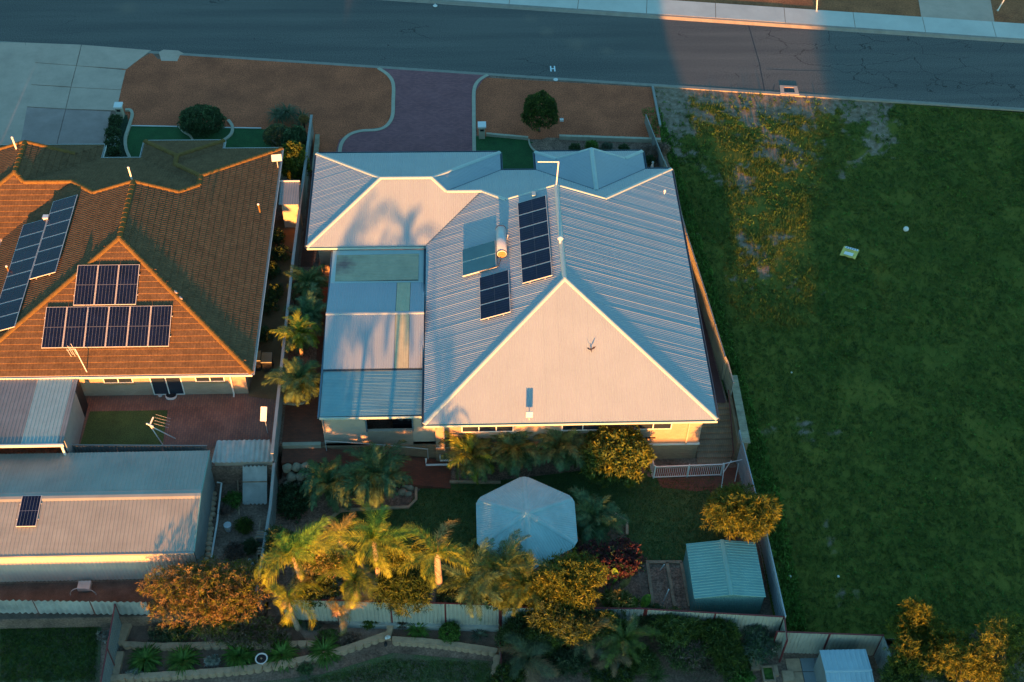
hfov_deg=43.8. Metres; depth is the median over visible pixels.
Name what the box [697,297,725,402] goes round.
path
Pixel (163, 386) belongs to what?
sliding door
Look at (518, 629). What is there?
jungle bush
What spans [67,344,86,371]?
tv antenna
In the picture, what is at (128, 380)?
window
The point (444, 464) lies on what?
white pipes
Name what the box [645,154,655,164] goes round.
bed plant
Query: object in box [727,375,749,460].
fence
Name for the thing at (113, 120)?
flower bush
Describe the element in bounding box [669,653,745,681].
twiggy shrub
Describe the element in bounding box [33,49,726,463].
house terrace
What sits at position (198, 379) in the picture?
window
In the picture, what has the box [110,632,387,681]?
block wall
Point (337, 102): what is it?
gravel verge
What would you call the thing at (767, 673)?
timber planter
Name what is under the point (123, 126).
narrow bed
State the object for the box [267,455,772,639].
back yard
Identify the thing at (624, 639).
palm tree
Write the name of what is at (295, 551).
palm tree
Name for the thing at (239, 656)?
clivia
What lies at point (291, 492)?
bush
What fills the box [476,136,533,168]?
front turf
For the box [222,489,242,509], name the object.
passage weeds
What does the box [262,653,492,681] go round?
lawn
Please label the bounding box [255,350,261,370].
wheelie bin
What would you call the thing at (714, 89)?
kerb
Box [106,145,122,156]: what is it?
flower bush
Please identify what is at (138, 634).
bed
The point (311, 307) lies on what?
palm tree
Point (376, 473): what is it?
palm tree
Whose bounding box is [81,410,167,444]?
yard turf
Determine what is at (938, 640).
golden bush
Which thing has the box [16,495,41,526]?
solar array
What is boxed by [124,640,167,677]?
clivia
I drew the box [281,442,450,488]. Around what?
brick path
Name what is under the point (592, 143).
bed plant
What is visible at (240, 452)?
corrugated shelter
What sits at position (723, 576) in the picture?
garden shed
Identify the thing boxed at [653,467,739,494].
paving
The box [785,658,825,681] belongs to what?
paving
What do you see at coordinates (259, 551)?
crate
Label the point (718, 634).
spiky shrub
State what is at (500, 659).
dividing fence
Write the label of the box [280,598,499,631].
back fence
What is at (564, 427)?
window
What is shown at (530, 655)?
palm tree
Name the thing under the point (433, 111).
brick driveway
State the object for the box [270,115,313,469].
side fence
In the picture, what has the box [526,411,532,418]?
panel antenna
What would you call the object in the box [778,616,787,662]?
back fence
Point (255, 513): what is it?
shed yard
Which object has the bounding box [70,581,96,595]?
garden arch
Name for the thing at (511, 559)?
palm tree
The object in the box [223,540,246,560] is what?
passage weeds
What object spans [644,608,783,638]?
back fence
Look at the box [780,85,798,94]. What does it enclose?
storm drain
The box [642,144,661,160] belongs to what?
bed plant
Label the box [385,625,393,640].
block wall
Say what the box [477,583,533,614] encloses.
garden bush
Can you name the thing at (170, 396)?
door mat
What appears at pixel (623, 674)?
jungle bush
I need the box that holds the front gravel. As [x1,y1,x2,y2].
[476,78,660,138]
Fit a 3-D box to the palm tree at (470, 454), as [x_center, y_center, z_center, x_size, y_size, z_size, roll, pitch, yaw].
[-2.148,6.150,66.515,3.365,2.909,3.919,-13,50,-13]
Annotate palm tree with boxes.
[251,515,354,595]
[262,356,321,406]
[263,575,323,630]
[269,308,321,355]
[283,264,328,300]
[283,283,326,335]
[297,455,358,512]
[309,511,362,586]
[315,551,382,608]
[324,498,418,598]
[325,594,372,635]
[334,439,413,507]
[397,519,469,601]
[435,537,503,620]
[438,430,507,483]
[456,528,549,610]
[487,431,546,477]
[487,549,563,616]
[497,630,560,681]
[531,428,590,471]
[567,486,628,548]
[570,606,610,661]
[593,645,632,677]
[595,610,664,668]
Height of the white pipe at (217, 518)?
0.486 m
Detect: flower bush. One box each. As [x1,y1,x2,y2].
[103,136,121,147]
[104,125,121,138]
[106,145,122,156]
[108,114,122,125]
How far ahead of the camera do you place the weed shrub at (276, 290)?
73.53 m
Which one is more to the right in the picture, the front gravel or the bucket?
the front gravel
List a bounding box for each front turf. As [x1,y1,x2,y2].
[127,126,270,156]
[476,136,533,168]
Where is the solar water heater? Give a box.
[462,225,506,276]
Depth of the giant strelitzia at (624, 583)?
61.65 m
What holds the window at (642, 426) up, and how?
in the house at (617, 288)
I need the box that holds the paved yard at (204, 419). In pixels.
[64,383,279,446]
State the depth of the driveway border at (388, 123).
85.15 m
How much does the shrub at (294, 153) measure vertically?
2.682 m
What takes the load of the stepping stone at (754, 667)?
on the ground at (352, 659)
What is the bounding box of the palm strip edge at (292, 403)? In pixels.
[283,393,313,404]
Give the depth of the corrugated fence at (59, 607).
60.90 m
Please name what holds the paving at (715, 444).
on the back yard at (765, 609)
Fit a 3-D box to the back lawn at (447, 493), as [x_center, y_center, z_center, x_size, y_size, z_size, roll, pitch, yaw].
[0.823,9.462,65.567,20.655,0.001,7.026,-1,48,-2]
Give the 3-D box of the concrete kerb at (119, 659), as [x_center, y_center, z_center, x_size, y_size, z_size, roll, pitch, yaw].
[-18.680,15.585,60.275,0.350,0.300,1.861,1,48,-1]
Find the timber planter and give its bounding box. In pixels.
[760,665,775,681]
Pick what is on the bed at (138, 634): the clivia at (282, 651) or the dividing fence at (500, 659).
the clivia at (282, 651)
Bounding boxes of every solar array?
[0,219,47,330]
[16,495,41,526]
[30,194,77,278]
[41,306,172,347]
[73,264,139,305]
[479,270,510,319]
[517,195,551,283]
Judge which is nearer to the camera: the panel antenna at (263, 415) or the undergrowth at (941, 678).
the undergrowth at (941, 678)
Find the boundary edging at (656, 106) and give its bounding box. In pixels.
[651,86,660,126]
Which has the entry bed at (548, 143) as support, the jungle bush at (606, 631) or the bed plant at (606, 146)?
the bed plant at (606, 146)
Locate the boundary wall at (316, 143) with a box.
[312,134,319,170]
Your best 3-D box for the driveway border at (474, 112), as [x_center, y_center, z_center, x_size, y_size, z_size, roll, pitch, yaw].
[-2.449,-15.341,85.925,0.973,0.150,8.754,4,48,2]
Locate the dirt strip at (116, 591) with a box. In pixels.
[0,579,256,618]
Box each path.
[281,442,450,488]
[282,174,328,442]
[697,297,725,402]
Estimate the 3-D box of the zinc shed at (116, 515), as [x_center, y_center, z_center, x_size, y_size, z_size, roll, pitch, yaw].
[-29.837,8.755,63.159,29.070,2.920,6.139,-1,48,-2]
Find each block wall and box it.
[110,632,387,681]
[122,640,315,650]
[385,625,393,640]
[392,636,497,656]
[491,654,499,674]
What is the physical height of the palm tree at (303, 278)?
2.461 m
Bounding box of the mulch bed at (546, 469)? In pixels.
[451,459,654,483]
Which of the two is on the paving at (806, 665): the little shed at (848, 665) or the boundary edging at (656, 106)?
the little shed at (848, 665)
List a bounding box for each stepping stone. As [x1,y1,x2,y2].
[750,659,761,670]
[765,664,778,676]
[781,670,794,681]
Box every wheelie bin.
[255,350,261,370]
[261,352,273,372]
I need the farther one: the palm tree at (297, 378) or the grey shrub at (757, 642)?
the palm tree at (297, 378)
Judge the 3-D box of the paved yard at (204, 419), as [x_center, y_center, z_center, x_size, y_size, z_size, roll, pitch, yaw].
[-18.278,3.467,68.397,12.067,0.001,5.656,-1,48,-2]
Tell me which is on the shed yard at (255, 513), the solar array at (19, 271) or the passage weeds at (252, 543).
the passage weeds at (252, 543)
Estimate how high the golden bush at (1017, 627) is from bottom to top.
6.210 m
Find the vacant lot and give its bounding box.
[637,86,1023,638]
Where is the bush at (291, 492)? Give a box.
[268,480,312,523]
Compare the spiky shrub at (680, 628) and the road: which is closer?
the spiky shrub at (680, 628)
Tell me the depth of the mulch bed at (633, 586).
63.12 m
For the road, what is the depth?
91.28 m
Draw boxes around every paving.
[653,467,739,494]
[696,390,733,463]
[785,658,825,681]
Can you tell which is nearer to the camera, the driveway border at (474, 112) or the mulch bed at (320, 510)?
the mulch bed at (320, 510)
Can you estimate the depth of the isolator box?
72.99 m
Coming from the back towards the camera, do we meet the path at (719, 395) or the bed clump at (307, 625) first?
the path at (719, 395)
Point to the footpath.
(840, 18)
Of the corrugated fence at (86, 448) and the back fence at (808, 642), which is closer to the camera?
the back fence at (808, 642)
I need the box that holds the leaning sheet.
[243,465,266,504]
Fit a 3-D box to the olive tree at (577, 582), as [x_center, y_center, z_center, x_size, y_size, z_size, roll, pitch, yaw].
[2.646,11.758,60.851,3.678,4.005,3.966,30,54,23]
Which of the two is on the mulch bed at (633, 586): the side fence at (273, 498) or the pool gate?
the side fence at (273, 498)
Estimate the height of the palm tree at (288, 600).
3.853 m
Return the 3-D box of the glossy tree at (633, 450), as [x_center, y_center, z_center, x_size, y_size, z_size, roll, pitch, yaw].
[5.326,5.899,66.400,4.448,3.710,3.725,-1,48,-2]
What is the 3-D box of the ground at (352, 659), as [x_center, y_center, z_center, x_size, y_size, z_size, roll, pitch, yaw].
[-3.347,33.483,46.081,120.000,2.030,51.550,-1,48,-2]
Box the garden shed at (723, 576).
[683,539,765,613]
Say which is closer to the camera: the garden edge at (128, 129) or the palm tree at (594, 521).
the palm tree at (594, 521)
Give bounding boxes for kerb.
[0,41,1023,111]
[112,651,124,681]
[118,623,131,646]
[385,0,1023,43]
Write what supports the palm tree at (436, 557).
on the mulch bed at (633, 586)
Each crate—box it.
[256,531,264,541]
[257,547,261,557]
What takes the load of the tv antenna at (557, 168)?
on the house at (617, 288)
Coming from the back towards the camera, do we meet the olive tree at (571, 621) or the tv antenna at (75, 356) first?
the tv antenna at (75, 356)
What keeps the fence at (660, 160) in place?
on the house terrace at (379, 423)
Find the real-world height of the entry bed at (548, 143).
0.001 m
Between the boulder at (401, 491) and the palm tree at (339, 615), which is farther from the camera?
the boulder at (401, 491)
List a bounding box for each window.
[103,378,133,382]
[195,377,224,381]
[461,426,513,432]
[561,425,600,430]
[634,424,671,429]
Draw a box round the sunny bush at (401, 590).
[367,565,434,620]
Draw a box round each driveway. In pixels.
[0,42,150,144]
[336,68,490,151]
[919,0,993,21]
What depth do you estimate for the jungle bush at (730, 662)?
60.09 m
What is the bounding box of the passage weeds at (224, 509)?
[215,501,233,515]
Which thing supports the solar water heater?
on the house at (617, 288)
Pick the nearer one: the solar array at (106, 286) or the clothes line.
the clothes line
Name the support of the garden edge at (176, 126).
on the house terrace at (379, 423)
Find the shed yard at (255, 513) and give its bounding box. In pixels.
[0,483,272,628]
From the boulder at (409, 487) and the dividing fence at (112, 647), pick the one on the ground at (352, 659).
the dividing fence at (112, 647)
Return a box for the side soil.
[248,220,295,399]
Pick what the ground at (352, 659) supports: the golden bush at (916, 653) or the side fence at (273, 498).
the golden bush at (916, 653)
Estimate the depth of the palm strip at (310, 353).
71.23 m
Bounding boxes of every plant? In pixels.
[568,142,580,149]
[583,139,598,148]
[599,142,613,149]
[616,143,630,149]
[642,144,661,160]
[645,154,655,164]
[657,141,670,155]
[721,667,757,681]
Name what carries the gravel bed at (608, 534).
on the back lawn at (447, 493)
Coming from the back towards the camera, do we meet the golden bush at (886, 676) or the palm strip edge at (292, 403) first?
the palm strip edge at (292, 403)
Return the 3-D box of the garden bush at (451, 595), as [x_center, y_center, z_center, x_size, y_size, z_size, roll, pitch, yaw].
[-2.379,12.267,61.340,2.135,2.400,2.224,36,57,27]
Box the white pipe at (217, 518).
[211,481,221,557]
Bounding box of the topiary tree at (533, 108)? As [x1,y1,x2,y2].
[520,90,558,131]
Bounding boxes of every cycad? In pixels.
[265,104,287,123]
[276,101,298,125]
[290,109,309,127]
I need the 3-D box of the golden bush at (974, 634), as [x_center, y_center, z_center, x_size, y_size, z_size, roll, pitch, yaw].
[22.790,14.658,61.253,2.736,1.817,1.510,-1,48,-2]
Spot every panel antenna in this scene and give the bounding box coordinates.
[260,407,267,432]
[271,154,281,166]
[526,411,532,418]
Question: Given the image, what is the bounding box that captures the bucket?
[223,522,231,531]
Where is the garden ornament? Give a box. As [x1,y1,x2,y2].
[384,635,390,646]
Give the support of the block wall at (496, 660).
on the ground at (352, 659)
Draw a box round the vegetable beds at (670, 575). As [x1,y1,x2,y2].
[645,560,693,609]
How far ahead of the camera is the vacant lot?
74.09 m
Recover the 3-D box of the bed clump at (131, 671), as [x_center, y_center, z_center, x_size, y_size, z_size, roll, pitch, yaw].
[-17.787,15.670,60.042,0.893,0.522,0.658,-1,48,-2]
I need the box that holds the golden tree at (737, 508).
[700,481,782,544]
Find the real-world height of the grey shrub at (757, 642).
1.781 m
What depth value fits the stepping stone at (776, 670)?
60.92 m
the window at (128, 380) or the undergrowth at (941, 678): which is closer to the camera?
the undergrowth at (941, 678)
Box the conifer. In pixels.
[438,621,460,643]
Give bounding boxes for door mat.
[165,394,176,399]
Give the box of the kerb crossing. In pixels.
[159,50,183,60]
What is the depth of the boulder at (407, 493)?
66.52 m
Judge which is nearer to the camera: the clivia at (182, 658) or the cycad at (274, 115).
the clivia at (182, 658)
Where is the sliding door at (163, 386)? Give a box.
[149,378,184,394]
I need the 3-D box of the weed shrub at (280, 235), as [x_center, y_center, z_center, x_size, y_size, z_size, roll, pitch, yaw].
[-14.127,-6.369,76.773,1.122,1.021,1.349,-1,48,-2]
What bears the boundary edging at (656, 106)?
on the front gravel
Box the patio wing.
[317,249,435,458]
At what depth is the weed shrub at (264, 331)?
71.34 m
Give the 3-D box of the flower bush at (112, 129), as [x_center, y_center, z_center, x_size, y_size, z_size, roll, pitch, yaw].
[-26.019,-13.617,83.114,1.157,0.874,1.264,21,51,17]
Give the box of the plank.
[237,480,239,514]
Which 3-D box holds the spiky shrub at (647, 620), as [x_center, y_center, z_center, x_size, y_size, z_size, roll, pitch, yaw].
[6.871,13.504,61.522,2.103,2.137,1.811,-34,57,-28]
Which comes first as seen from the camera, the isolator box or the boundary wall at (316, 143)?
the isolator box
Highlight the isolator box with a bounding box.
[42,214,48,219]
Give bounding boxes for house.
[0,139,283,396]
[305,147,719,461]
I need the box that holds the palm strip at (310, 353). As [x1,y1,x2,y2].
[283,267,318,402]
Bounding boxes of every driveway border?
[338,67,394,151]
[472,74,488,150]
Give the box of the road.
[0,0,1023,107]
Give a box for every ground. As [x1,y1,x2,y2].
[99,623,1023,681]
[885,103,1023,644]
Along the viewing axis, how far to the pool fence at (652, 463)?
67.57 m
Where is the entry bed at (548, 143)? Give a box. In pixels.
[531,137,669,167]
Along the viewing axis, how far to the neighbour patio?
65.34 m
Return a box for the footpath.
[457,0,1023,38]
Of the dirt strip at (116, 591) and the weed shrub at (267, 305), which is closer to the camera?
the dirt strip at (116, 591)
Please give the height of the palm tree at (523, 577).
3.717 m
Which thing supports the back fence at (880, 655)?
on the ground at (352, 659)
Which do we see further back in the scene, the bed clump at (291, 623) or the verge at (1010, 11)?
the verge at (1010, 11)
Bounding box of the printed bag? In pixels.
[840,246,858,258]
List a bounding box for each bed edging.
[325,487,416,522]
[450,480,500,483]
[611,511,628,534]
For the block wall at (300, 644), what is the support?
on the bed at (138, 634)
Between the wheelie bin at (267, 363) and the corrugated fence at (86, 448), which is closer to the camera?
the corrugated fence at (86, 448)
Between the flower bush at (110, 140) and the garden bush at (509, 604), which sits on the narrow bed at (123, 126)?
the flower bush at (110, 140)
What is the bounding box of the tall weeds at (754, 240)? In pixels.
[671,91,852,334]
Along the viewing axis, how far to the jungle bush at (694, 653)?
60.09 m
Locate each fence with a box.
[0,599,149,614]
[72,444,207,452]
[100,604,121,681]
[254,463,278,612]
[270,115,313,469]
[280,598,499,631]
[499,624,502,681]
[500,606,645,627]
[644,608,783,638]
[645,114,663,166]
[649,460,654,476]
[653,463,723,477]
[663,160,733,395]
[727,375,749,460]
[736,430,755,492]
[758,528,785,618]
[771,630,883,655]
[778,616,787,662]
[874,636,902,681]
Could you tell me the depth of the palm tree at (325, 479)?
64.50 m
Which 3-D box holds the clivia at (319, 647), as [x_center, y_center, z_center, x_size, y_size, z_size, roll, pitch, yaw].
[-8.993,14.895,61.023,1.953,1.006,1.971,-1,48,-2]
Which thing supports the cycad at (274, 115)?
on the gravel verge at (337, 102)
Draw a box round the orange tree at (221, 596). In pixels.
[136,553,280,641]
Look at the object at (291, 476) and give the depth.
66.36 m
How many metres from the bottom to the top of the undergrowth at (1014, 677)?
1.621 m
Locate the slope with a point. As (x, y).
(364, 634)
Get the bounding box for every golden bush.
[876,657,924,681]
[882,627,946,681]
[884,595,940,644]
[914,614,975,671]
[933,639,1009,681]
[966,630,1010,657]
[968,607,1023,681]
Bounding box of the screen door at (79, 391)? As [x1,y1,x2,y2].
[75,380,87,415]
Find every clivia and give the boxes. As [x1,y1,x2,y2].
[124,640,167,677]
[163,641,203,681]
[219,641,260,669]
[265,636,302,673]
[305,633,342,670]
[403,622,431,640]
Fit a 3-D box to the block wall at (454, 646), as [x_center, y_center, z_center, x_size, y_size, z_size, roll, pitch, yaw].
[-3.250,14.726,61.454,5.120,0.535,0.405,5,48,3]
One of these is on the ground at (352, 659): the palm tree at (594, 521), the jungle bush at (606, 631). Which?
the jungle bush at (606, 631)
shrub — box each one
[176,103,226,137]
[185,610,291,652]
[259,325,275,342]
[263,293,280,316]
[267,261,283,279]
[267,283,284,299]
[271,243,291,262]
[272,227,285,244]
[280,124,306,147]
[281,140,310,179]
[286,571,347,609]
[298,114,309,131]
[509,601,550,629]
[572,537,646,587]
[619,641,660,676]
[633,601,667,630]
[647,605,704,650]
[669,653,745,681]
[692,616,742,658]
[737,623,780,665]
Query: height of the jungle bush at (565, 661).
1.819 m
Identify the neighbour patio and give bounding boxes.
[0,376,87,454]
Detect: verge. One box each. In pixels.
[119,53,391,152]
[509,0,1023,34]
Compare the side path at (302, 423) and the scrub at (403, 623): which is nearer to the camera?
the scrub at (403, 623)
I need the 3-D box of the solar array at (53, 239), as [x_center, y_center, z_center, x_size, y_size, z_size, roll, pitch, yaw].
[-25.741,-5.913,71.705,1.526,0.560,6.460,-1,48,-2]
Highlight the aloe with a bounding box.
[468,629,489,642]
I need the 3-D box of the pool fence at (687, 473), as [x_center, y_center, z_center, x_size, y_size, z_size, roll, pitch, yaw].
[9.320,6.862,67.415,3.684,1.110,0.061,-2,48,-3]
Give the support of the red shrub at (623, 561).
on the mulch bed at (633, 586)
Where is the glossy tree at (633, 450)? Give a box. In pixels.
[577,424,656,487]
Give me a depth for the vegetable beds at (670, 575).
63.37 m
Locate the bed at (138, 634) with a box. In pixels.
[123,624,497,673]
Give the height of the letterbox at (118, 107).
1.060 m
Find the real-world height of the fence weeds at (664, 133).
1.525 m
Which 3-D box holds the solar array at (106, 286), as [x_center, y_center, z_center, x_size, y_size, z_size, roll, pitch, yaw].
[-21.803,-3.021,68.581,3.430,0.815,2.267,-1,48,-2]
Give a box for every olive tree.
[523,545,609,614]
[524,597,601,649]
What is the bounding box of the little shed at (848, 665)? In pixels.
[814,649,873,681]
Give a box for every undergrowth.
[932,665,967,681]
[984,657,1023,681]
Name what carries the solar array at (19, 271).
on the tiled house at (189, 223)
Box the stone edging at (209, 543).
[204,491,216,561]
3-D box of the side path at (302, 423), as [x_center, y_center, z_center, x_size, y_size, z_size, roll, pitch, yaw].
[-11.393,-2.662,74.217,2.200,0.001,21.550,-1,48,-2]
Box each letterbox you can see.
[113,102,124,118]
[478,121,485,138]
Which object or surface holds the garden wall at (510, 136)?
on the front gravel
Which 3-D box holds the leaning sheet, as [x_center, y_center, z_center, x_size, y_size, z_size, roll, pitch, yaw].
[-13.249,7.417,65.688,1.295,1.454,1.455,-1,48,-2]
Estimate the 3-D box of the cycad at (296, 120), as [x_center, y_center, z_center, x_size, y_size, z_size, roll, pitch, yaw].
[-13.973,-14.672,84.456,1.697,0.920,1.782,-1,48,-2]
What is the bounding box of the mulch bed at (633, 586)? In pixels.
[265,564,642,605]
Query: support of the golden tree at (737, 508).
on the back yard at (765, 609)
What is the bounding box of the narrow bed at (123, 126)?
[104,115,127,156]
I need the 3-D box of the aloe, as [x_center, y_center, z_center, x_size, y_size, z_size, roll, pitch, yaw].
[-1.590,14.270,61.879,1.118,0.532,1.003,-1,48,-2]
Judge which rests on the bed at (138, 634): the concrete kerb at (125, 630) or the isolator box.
the concrete kerb at (125, 630)
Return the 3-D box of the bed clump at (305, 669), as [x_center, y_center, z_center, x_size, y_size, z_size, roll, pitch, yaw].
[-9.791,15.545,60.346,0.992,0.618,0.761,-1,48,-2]
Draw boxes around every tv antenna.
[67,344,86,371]
[538,161,558,184]
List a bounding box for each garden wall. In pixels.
[486,132,527,139]
[559,134,660,142]
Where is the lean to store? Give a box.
[279,180,300,227]
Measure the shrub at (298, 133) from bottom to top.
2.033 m
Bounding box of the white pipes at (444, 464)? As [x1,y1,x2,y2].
[425,454,461,465]
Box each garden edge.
[123,108,133,156]
[131,125,260,128]
[223,119,233,140]
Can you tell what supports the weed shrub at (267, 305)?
on the side soil
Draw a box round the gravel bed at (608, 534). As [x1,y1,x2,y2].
[576,514,625,562]
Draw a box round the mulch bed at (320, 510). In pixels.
[269,479,414,563]
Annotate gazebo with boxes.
[476,477,577,585]
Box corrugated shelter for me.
[211,439,275,465]
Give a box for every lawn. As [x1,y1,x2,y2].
[0,627,101,681]
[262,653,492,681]
[327,471,727,584]
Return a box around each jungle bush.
[484,660,527,681]
[494,615,532,655]
[525,621,569,657]
[537,644,593,681]
[581,608,634,648]
[582,663,634,681]
[595,587,644,617]
[657,638,709,672]
[709,640,755,680]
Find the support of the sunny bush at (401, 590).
on the back yard at (765, 609)
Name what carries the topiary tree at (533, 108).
on the front gravel
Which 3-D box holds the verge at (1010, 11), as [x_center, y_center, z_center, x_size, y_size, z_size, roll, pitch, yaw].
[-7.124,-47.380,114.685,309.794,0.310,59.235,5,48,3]
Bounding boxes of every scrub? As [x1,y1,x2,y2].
[96,630,109,643]
[161,623,193,641]
[256,626,291,647]
[316,627,341,642]
[360,620,377,629]
[397,621,407,629]
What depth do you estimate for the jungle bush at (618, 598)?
60.90 m
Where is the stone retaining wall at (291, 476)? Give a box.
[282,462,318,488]
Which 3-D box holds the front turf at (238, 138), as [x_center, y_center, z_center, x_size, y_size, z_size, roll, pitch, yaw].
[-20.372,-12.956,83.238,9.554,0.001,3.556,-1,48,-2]
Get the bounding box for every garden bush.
[261,524,301,564]
[290,540,362,598]
[367,531,423,572]
[435,573,484,608]
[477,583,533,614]
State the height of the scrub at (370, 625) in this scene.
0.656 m
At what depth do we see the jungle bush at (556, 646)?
59.91 m
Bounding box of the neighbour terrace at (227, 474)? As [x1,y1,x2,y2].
[0,170,301,483]
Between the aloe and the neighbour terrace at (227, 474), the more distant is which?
the neighbour terrace at (227, 474)
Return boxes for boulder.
[398,488,406,495]
[404,491,411,495]
[406,485,413,490]
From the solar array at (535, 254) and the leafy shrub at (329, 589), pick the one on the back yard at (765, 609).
the leafy shrub at (329, 589)
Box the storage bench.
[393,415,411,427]
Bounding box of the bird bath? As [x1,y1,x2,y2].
[255,653,267,669]
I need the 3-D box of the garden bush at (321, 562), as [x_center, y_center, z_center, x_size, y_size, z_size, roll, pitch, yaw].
[-8.767,10.977,60.762,3.507,4.734,2.023,-1,48,-2]
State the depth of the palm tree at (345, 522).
59.01 m
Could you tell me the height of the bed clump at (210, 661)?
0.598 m
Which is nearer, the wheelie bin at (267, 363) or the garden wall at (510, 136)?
the wheelie bin at (267, 363)
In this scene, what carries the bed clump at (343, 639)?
on the bed at (138, 634)
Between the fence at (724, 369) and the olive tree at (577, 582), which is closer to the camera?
the olive tree at (577, 582)
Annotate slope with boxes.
[300,628,386,652]
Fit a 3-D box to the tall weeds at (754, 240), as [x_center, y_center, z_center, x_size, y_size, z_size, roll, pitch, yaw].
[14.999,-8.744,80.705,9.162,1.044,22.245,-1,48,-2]
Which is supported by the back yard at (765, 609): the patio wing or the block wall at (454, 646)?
the patio wing
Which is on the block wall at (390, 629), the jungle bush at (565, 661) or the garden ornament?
the garden ornament
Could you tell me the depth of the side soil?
72.68 m
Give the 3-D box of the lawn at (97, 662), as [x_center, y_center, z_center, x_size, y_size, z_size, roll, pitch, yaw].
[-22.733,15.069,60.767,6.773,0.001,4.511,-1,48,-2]
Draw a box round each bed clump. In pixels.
[125,667,141,679]
[147,625,171,642]
[203,654,220,668]
[284,619,302,628]
[296,663,314,676]
[301,619,322,632]
[334,631,360,645]
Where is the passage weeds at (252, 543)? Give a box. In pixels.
[240,536,259,554]
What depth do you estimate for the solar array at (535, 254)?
70.38 m
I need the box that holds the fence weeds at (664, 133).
[641,107,807,630]
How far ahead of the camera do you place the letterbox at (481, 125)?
83.54 m
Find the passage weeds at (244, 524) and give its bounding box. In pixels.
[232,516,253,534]
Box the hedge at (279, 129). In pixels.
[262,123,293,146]
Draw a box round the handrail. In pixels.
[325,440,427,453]
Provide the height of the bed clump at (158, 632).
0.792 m
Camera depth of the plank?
65.88 m
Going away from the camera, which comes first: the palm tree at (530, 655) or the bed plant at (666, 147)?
the palm tree at (530, 655)
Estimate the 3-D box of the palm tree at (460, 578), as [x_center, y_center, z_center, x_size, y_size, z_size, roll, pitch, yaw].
[-1.790,11.729,60.917,3.708,3.772,3.970,-1,48,-2]
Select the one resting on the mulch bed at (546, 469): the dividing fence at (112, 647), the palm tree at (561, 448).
the palm tree at (561, 448)
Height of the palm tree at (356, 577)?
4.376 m
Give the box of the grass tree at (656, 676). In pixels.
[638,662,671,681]
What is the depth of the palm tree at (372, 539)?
57.98 m
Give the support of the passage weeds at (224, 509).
on the shed yard at (255, 513)
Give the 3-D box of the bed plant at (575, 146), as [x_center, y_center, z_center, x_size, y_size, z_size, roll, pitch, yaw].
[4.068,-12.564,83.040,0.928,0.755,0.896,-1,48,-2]
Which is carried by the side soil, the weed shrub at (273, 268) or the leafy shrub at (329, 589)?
the weed shrub at (273, 268)
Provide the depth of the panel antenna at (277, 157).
77.36 m
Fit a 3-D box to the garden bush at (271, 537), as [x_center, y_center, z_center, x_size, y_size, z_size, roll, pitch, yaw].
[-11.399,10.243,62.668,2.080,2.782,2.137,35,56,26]
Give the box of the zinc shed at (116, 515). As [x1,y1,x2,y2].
[0,450,214,581]
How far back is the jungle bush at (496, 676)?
59.47 m
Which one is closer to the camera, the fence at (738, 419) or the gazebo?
the gazebo
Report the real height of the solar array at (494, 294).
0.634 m
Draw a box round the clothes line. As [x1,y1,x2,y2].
[146,415,175,444]
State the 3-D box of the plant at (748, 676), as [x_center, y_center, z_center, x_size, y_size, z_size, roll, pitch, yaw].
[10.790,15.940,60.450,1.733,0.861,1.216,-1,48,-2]
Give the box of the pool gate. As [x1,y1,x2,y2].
[721,459,741,487]
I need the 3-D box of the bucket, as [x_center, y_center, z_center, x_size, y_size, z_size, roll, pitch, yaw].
[-14.379,9.389,64.504,0.386,0.580,0.386,35,56,26]
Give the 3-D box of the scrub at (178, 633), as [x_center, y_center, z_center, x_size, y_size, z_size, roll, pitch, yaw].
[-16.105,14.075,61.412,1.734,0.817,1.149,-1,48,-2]

